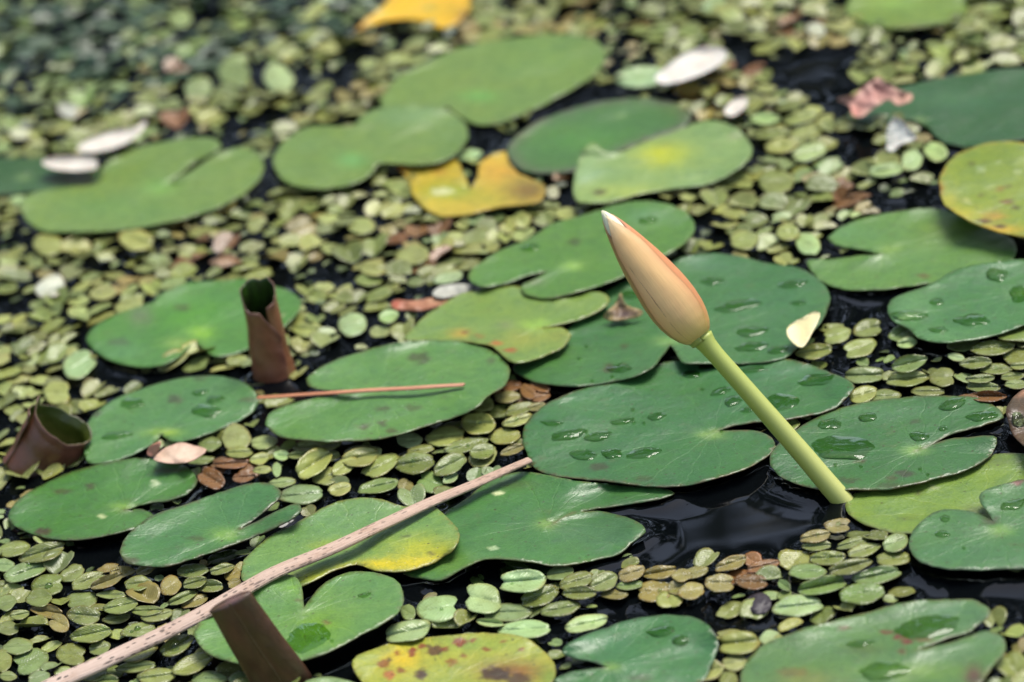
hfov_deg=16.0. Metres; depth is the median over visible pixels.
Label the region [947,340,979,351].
floating fern leaf
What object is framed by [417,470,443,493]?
floating fern leaf
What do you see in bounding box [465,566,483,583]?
floating fern leaf
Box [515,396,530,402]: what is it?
floating fern leaf
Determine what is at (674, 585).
floating fern leaf
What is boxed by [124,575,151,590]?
floating fern leaf
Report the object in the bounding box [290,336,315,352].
floating fern leaf
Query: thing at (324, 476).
floating fern leaf
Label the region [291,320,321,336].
floating fern leaf
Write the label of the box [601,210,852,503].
water lily bud
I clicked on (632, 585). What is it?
floating fern leaf
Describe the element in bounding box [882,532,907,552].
floating fern leaf
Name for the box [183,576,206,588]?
floating fern leaf
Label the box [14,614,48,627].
floating fern leaf
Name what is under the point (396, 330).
floating fern leaf
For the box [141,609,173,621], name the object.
floating fern leaf
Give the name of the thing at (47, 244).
floating fern leaf
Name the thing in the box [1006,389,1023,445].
young lily pad
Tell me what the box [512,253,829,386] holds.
lily pad
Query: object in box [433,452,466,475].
floating fern leaf
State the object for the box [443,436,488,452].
floating fern leaf
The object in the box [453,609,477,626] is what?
floating fern leaf
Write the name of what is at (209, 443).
floating fern leaf
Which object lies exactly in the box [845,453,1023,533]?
lily pad
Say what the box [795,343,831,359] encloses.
floating fern leaf
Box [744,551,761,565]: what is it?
floating fern leaf
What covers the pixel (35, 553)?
floating fern leaf
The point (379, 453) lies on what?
floating fern leaf
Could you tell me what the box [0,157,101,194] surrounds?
lily pad
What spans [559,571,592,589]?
floating fern leaf
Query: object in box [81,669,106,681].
floating fern leaf
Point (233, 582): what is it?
floating fern leaf
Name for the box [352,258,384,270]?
floating fern leaf
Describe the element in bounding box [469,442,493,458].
floating fern leaf
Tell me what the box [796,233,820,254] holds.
floating fern leaf
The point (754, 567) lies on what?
floating fern leaf
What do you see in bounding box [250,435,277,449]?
floating fern leaf
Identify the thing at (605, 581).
floating fern leaf
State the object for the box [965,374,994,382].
floating fern leaf
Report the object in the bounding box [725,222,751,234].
floating fern leaf
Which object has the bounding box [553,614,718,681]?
lily pad
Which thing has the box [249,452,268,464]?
floating fern leaf
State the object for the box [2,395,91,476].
curled leaf
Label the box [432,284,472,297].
fallen petal
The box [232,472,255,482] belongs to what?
floating fern leaf
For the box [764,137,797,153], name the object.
floating fern leaf
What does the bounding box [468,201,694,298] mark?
lily pad
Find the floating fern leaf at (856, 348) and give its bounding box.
[843,338,876,357]
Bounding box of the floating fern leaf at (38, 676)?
[28,670,49,681]
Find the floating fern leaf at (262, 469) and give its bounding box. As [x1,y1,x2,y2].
[252,465,271,473]
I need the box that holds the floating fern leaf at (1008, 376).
[1001,372,1023,380]
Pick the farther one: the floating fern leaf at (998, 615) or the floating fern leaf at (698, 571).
the floating fern leaf at (698, 571)
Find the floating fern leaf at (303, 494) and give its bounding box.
[279,484,322,504]
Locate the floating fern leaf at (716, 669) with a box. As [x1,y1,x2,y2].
[696,659,723,681]
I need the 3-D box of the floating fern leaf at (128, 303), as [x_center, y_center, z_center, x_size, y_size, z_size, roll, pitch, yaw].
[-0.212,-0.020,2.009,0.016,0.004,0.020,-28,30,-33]
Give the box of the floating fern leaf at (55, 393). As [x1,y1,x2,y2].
[43,381,69,404]
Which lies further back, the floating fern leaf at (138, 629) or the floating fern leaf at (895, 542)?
the floating fern leaf at (138, 629)
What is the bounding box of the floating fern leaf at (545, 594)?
[520,584,558,607]
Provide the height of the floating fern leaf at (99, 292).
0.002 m
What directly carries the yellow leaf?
on the pond water
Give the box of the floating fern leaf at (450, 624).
[432,618,461,628]
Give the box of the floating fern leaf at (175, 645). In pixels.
[160,634,193,656]
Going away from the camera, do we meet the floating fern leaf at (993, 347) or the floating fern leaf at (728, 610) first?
the floating fern leaf at (728, 610)
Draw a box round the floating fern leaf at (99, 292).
[89,285,116,299]
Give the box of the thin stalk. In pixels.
[256,383,464,398]
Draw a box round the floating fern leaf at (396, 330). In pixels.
[389,318,414,338]
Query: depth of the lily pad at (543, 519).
1.70 m
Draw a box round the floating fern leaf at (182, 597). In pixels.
[167,590,197,605]
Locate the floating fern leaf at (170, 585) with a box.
[160,575,181,595]
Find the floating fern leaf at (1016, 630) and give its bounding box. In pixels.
[1000,624,1023,636]
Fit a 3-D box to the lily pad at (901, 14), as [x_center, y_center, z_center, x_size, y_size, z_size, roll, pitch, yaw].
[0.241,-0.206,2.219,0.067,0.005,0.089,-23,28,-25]
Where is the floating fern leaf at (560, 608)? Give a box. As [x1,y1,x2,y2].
[540,601,580,616]
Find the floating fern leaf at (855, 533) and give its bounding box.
[845,531,869,537]
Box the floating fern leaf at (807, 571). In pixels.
[788,563,826,579]
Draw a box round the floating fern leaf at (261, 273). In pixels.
[242,267,272,278]
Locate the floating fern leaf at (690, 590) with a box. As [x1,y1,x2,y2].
[678,582,704,599]
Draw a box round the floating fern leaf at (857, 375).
[845,367,883,383]
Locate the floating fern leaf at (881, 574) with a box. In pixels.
[851,565,901,584]
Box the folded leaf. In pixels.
[210,591,312,681]
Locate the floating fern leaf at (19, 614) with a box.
[9,610,28,619]
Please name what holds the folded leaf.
on the pond water
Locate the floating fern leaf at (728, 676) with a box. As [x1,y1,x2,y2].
[719,671,737,681]
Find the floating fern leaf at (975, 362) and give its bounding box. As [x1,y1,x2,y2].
[959,356,991,368]
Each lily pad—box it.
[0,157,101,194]
[8,458,197,540]
[20,137,263,232]
[84,376,258,464]
[86,278,300,367]
[119,482,301,567]
[194,571,403,664]
[241,497,459,586]
[265,339,509,442]
[273,104,467,189]
[305,677,351,681]
[352,632,555,681]
[380,34,604,125]
[396,151,545,216]
[402,472,674,580]
[403,286,609,363]
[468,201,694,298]
[506,97,690,173]
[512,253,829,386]
[523,359,854,487]
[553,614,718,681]
[573,120,751,203]
[740,599,1005,681]
[770,395,1003,490]
[806,208,1016,290]
[845,0,968,29]
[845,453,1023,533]
[847,68,1023,146]
[888,259,1023,343]
[909,479,1023,570]
[939,141,1023,237]
[997,326,1023,341]
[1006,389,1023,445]
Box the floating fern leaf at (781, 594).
[777,590,791,599]
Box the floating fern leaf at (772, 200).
[758,191,789,209]
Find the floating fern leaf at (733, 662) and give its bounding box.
[722,654,746,671]
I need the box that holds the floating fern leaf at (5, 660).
[0,649,11,672]
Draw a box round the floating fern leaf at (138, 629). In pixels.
[120,622,155,637]
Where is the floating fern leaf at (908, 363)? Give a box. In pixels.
[891,354,927,372]
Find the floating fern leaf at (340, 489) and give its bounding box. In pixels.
[327,482,350,495]
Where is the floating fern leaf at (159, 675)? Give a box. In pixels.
[137,668,175,681]
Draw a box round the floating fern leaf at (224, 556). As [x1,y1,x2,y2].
[207,549,237,563]
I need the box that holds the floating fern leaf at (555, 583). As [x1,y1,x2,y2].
[550,582,559,588]
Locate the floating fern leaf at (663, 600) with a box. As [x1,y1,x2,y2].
[656,590,682,607]
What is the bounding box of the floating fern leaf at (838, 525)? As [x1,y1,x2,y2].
[824,518,849,532]
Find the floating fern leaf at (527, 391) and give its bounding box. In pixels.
[520,383,535,399]
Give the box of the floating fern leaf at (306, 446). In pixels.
[293,441,319,451]
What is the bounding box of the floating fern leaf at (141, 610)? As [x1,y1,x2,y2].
[131,606,163,615]
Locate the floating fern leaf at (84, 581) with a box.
[72,571,104,589]
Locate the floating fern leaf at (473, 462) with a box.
[468,447,496,466]
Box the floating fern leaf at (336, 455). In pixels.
[329,450,340,461]
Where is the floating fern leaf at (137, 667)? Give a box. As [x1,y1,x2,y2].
[115,660,155,672]
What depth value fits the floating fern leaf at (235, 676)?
1.62 m
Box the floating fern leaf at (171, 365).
[157,349,187,372]
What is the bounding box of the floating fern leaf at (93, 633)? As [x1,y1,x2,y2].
[70,623,112,642]
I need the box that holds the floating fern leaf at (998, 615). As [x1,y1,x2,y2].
[983,606,1006,627]
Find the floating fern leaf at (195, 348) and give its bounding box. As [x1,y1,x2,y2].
[181,340,214,355]
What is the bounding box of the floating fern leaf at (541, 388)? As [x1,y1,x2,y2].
[531,383,549,392]
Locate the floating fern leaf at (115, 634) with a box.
[108,629,124,639]
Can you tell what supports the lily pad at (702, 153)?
on the pond water
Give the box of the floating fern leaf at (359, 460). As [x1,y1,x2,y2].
[341,446,377,466]
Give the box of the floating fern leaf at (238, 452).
[226,446,252,457]
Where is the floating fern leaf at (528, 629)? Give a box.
[498,620,550,638]
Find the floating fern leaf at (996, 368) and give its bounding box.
[980,363,1012,374]
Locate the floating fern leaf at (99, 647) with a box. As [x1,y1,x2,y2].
[89,640,110,654]
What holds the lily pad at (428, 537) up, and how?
on the pond water
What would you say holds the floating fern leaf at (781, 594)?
on the pond water
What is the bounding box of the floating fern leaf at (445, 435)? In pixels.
[425,425,464,446]
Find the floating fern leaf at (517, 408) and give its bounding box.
[505,401,532,415]
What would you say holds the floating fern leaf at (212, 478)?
on the pond water
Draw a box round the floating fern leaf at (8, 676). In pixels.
[0,671,16,680]
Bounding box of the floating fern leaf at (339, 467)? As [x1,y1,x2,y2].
[331,457,355,475]
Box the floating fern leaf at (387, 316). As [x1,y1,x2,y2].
[378,309,398,322]
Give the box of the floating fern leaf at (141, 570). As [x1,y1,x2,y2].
[136,566,154,575]
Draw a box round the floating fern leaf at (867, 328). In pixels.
[852,319,880,336]
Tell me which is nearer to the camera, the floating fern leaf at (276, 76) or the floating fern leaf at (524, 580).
the floating fern leaf at (524, 580)
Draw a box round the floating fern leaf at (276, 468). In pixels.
[272,462,281,476]
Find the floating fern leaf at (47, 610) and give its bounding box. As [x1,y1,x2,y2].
[30,604,62,618]
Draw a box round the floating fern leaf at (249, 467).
[239,463,260,476]
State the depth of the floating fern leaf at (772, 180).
2.01 m
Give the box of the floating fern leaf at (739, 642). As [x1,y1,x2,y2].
[719,631,760,653]
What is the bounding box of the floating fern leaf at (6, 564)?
[0,558,14,571]
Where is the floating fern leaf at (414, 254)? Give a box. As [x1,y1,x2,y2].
[395,243,429,264]
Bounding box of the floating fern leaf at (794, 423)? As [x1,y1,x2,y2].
[787,419,799,429]
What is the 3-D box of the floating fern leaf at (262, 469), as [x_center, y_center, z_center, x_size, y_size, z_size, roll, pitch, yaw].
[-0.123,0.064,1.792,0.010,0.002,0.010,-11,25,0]
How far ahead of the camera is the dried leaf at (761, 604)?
1.60 m
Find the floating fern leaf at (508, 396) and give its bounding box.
[494,390,520,402]
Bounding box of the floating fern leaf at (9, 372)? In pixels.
[0,367,23,378]
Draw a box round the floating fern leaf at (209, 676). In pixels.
[191,671,227,681]
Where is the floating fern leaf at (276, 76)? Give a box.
[263,63,294,92]
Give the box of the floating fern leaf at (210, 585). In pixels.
[196,579,222,592]
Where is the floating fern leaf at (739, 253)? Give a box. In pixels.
[732,251,748,257]
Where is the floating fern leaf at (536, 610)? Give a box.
[526,606,541,618]
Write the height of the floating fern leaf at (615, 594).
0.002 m
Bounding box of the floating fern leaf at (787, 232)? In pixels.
[776,223,799,240]
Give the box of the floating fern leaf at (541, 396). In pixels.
[531,392,550,401]
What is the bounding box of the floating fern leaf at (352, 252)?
[330,240,364,263]
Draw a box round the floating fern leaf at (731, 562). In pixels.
[715,554,745,571]
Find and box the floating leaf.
[614,66,662,87]
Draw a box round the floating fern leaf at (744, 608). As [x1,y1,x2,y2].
[739,598,768,619]
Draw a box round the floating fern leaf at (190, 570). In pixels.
[177,563,208,577]
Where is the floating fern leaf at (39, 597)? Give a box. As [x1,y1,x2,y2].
[25,588,51,606]
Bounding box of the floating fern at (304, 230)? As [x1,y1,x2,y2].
[0,0,1023,681]
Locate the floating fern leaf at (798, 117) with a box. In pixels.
[783,109,818,124]
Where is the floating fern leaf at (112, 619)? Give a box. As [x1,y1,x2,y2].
[102,612,130,624]
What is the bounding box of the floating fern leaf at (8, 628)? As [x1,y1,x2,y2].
[0,621,18,635]
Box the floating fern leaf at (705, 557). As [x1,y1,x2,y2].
[693,548,719,566]
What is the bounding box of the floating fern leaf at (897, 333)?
[888,325,914,341]
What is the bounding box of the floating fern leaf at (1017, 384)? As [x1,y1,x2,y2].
[1004,379,1023,389]
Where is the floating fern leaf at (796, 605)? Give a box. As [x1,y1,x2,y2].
[771,594,823,616]
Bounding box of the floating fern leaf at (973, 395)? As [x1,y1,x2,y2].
[960,394,978,397]
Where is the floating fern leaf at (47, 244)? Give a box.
[33,233,61,255]
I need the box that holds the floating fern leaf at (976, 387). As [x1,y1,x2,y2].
[966,382,999,391]
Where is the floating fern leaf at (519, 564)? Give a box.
[500,560,531,573]
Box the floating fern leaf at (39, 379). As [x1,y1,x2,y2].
[28,375,48,384]
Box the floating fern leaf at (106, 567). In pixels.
[97,563,119,573]
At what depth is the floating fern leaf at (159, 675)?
1.63 m
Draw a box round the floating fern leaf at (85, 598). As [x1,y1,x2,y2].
[66,591,97,607]
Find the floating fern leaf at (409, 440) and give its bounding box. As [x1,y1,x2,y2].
[396,432,422,447]
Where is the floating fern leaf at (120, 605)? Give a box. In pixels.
[102,597,137,614]
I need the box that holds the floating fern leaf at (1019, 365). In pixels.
[1010,361,1023,369]
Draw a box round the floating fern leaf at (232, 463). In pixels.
[214,458,248,468]
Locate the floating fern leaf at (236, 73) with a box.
[218,60,249,87]
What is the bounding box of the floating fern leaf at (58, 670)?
[54,666,71,674]
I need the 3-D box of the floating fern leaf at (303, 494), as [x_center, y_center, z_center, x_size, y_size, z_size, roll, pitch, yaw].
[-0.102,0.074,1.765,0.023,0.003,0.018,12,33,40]
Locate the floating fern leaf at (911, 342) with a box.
[897,336,917,347]
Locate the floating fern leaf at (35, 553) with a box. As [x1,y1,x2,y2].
[18,542,64,562]
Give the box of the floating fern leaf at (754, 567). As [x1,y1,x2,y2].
[746,559,779,572]
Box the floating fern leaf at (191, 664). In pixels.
[171,652,213,675]
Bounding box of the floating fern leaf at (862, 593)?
[839,582,884,604]
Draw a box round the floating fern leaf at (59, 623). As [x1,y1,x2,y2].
[49,613,68,632]
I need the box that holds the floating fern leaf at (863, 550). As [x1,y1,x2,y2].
[847,542,880,557]
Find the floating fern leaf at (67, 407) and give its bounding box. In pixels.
[57,403,71,414]
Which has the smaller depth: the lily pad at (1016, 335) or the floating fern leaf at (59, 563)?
the floating fern leaf at (59, 563)
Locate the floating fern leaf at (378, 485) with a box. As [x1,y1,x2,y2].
[358,478,397,493]
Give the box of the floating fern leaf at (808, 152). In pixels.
[792,142,826,161]
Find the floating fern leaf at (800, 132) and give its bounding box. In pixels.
[789,125,822,138]
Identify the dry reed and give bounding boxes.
[42,457,532,681]
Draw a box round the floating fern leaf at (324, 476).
[312,467,334,485]
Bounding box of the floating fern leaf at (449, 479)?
[442,472,457,483]
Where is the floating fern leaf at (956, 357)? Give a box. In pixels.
[947,352,964,361]
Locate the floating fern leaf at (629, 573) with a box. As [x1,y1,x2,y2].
[618,565,644,581]
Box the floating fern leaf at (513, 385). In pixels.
[502,380,521,390]
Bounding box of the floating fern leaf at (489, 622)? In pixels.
[476,618,503,626]
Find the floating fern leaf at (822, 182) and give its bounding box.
[805,173,838,191]
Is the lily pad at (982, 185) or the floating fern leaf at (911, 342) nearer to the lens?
the floating fern leaf at (911, 342)
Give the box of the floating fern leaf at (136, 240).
[118,229,153,250]
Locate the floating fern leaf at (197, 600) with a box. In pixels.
[181,594,207,608]
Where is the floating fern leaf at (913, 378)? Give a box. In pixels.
[886,370,928,386]
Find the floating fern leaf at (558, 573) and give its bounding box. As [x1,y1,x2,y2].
[546,566,573,579]
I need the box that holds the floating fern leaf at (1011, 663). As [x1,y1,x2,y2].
[994,650,1023,677]
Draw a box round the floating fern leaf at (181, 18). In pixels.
[169,9,191,27]
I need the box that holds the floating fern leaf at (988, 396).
[971,390,1006,401]
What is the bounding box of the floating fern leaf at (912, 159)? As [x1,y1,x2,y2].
[902,149,922,170]
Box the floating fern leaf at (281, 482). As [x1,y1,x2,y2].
[268,477,295,487]
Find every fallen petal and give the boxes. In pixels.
[35,274,64,296]
[42,155,97,171]
[77,120,146,152]
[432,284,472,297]
[654,46,726,83]
[724,96,747,116]
[786,311,819,347]
[886,117,916,151]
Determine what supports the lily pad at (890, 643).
on the pond water
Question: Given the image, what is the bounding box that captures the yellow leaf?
[355,0,470,30]
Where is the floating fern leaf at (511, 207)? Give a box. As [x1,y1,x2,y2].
[503,205,524,208]
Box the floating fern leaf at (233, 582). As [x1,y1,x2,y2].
[228,578,240,588]
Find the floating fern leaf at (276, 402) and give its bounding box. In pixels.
[263,394,294,407]
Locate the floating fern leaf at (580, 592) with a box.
[562,586,595,599]
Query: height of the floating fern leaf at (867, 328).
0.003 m
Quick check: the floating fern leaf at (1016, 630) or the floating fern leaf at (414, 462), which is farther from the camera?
the floating fern leaf at (414, 462)
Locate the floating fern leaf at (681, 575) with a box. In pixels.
[671,568,691,581]
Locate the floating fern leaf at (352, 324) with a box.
[338,312,366,336]
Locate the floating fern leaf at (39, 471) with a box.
[35,464,64,475]
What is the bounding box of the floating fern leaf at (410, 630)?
[386,619,430,642]
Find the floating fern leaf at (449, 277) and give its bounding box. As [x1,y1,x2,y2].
[432,270,462,283]
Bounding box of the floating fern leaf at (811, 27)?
[806,21,824,36]
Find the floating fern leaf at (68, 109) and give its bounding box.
[57,102,79,118]
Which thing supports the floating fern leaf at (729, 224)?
on the pond water
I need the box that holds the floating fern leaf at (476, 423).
[461,412,495,434]
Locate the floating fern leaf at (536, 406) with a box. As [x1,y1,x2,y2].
[527,402,545,410]
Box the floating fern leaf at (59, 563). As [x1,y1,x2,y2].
[43,550,73,573]
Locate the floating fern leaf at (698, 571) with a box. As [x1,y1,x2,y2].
[688,566,707,579]
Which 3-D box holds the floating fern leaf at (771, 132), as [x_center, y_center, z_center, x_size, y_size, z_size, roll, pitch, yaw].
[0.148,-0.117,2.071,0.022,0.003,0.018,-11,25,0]
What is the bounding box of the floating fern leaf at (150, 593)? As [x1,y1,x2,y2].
[126,581,160,603]
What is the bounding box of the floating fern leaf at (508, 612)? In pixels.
[484,603,532,621]
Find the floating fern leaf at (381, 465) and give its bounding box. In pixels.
[361,453,398,477]
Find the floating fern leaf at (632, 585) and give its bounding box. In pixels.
[616,580,642,589]
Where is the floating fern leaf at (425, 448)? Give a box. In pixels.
[407,444,434,452]
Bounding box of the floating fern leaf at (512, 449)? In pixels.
[500,443,523,455]
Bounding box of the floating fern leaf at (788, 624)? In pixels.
[778,617,802,631]
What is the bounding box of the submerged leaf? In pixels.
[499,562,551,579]
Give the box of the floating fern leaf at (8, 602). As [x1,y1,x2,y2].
[0,594,16,611]
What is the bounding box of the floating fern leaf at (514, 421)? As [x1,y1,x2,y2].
[502,413,532,426]
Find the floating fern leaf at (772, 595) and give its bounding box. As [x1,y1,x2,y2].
[762,591,778,599]
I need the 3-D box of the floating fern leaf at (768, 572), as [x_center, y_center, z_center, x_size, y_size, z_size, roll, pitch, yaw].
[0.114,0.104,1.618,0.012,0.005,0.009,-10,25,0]
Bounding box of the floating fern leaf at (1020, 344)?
[1015,342,1023,347]
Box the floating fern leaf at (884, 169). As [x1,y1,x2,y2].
[869,162,902,176]
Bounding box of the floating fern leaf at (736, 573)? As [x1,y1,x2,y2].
[725,569,753,585]
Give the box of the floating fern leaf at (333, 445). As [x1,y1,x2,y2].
[319,442,341,448]
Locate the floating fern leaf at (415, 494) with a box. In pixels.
[397,483,425,505]
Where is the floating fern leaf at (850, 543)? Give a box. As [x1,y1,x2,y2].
[836,536,869,549]
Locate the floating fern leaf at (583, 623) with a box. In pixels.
[565,614,607,632]
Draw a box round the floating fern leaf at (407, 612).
[400,604,415,619]
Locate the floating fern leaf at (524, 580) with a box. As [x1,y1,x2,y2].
[500,569,546,592]
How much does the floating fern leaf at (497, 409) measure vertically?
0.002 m
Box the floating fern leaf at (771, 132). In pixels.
[751,127,790,138]
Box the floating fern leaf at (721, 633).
[716,629,739,638]
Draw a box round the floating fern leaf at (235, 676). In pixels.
[228,671,245,681]
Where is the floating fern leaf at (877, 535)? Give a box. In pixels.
[862,530,887,539]
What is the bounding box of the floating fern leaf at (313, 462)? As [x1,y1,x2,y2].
[295,447,331,479]
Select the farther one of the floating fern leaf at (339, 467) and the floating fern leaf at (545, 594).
the floating fern leaf at (339, 467)
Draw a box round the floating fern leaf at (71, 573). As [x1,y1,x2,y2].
[60,564,84,581]
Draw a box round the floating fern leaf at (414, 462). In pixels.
[394,451,434,474]
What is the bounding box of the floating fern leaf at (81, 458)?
[66,453,84,467]
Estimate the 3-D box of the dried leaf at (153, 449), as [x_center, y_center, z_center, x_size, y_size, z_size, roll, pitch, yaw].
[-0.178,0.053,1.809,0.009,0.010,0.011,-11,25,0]
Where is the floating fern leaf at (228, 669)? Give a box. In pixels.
[215,661,243,677]
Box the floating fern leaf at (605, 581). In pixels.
[589,571,617,591]
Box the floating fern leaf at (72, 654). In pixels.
[56,643,85,665]
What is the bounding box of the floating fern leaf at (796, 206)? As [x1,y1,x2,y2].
[782,198,811,218]
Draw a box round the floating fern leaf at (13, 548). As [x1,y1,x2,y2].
[0,541,29,557]
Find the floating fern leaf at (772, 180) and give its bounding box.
[759,169,794,194]
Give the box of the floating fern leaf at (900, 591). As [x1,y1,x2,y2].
[888,587,915,596]
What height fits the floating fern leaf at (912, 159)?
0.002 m
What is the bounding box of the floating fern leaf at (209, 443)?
[198,436,221,451]
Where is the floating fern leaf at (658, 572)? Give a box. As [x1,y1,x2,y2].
[642,565,676,579]
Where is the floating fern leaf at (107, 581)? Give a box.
[91,573,121,589]
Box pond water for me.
[0,0,1023,681]
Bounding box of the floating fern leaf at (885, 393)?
[872,389,901,399]
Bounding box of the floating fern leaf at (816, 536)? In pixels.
[800,529,830,542]
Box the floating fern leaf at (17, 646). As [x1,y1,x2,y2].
[1,637,32,654]
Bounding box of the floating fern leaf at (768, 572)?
[756,565,782,579]
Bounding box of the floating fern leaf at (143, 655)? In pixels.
[124,645,157,662]
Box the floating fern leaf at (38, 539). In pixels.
[33,536,54,543]
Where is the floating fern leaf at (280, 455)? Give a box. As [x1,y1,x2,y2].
[273,450,288,460]
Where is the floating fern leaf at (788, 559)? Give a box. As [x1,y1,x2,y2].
[778,549,810,569]
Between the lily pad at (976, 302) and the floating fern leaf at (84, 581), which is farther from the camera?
the lily pad at (976, 302)
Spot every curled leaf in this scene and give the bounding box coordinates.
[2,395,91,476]
[239,277,295,382]
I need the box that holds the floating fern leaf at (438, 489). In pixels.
[433,485,453,494]
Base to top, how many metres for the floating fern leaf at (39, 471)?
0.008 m
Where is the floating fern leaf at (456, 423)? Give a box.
[442,421,461,427]
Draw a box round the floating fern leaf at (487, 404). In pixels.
[473,396,493,411]
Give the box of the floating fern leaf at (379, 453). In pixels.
[344,445,381,456]
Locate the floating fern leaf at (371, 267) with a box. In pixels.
[359,260,386,275]
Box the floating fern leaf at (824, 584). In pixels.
[798,575,845,595]
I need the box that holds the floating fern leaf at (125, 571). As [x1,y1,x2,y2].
[110,566,136,577]
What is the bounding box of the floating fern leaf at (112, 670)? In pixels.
[107,665,123,676]
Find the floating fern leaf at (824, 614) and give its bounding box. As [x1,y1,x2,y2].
[809,606,834,624]
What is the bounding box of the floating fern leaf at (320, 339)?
[309,331,339,347]
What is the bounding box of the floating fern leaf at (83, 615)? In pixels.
[66,605,99,625]
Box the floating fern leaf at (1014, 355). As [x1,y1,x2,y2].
[1003,347,1023,363]
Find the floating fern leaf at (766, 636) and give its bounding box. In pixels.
[759,630,779,643]
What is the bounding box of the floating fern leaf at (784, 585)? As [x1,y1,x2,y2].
[778,579,790,591]
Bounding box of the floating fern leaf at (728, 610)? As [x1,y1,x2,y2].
[716,601,741,618]
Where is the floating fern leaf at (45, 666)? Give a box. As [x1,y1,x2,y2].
[39,662,61,670]
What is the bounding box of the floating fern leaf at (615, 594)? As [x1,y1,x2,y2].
[600,589,628,599]
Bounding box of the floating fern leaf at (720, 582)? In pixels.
[704,573,733,591]
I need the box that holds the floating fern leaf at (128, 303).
[114,296,143,313]
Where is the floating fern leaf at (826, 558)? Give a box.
[809,550,845,565]
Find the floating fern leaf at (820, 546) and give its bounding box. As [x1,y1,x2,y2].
[801,541,830,550]
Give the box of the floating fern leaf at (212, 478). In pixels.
[197,466,224,489]
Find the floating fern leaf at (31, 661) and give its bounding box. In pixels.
[13,648,48,674]
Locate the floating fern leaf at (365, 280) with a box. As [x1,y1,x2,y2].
[355,274,381,286]
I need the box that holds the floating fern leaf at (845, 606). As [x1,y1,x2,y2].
[832,602,855,611]
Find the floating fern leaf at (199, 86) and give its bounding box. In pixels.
[185,76,212,96]
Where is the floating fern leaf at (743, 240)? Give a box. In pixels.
[730,230,758,249]
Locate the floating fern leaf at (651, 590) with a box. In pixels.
[638,580,670,602]
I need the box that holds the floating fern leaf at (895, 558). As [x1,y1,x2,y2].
[877,551,909,565]
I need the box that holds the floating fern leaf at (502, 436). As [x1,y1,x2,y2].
[487,428,520,444]
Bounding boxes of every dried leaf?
[147,442,160,456]
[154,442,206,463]
[391,297,451,310]
[603,293,642,320]
[747,592,770,614]
[838,77,912,117]
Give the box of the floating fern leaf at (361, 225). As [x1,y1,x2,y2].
[347,217,375,234]
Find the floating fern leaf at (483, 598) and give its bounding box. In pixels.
[465,583,500,613]
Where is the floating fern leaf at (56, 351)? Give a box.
[43,341,73,364]
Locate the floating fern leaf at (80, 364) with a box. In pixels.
[62,350,95,379]
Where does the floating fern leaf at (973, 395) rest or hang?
on the pond water
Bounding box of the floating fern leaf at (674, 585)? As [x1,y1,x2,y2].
[667,580,684,595]
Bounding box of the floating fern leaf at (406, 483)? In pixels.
[397,478,413,490]
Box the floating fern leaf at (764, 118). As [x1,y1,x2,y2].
[750,112,780,124]
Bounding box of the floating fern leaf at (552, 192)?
[546,186,558,198]
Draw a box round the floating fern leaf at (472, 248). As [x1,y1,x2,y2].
[452,243,485,253]
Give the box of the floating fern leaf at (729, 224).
[710,221,737,228]
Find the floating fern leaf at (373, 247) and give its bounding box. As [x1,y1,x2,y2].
[362,232,388,256]
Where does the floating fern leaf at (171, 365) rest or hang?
on the pond water
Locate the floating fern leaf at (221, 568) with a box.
[209,563,234,575]
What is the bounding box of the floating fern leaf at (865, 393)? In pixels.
[849,385,876,402]
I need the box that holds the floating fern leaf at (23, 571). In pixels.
[4,561,45,582]
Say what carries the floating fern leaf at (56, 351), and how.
on the pond water
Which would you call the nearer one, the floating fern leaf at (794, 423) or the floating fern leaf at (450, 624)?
the floating fern leaf at (450, 624)
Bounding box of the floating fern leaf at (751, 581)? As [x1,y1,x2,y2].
[733,574,767,589]
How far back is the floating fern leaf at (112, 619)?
1.69 m
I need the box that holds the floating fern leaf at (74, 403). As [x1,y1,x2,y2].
[67,399,87,413]
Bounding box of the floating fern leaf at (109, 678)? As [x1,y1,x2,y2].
[96,674,118,681]
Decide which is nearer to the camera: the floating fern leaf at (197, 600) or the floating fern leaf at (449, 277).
the floating fern leaf at (197, 600)
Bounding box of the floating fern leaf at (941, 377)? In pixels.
[929,367,953,386]
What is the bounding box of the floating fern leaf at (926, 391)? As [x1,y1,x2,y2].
[911,386,944,395]
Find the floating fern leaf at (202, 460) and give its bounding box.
[188,456,214,464]
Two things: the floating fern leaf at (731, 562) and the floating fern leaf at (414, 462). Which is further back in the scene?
the floating fern leaf at (414, 462)
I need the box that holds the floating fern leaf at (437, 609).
[416,595,456,622]
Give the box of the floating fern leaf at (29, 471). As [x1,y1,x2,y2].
[4,460,39,477]
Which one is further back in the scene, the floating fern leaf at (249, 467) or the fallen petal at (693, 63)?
the fallen petal at (693, 63)
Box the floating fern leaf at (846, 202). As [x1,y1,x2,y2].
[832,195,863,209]
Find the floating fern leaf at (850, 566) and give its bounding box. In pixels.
[828,558,872,575]
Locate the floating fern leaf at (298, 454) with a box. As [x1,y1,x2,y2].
[287,450,306,458]
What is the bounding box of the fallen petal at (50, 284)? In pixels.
[35,274,64,296]
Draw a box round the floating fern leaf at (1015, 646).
[1003,642,1022,656]
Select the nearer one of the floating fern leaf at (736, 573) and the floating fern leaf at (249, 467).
the floating fern leaf at (736, 573)
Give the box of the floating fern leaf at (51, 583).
[31,574,62,594]
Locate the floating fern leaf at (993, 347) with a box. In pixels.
[970,339,1014,355]
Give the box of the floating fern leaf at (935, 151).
[923,142,947,161]
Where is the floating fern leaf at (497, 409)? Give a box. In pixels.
[488,403,511,417]
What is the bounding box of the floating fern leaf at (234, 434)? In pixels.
[221,423,251,449]
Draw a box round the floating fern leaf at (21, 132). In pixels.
[10,126,34,138]
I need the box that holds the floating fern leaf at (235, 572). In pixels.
[224,566,240,580]
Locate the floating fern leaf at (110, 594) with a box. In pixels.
[96,590,125,598]
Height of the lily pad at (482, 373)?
0.008 m

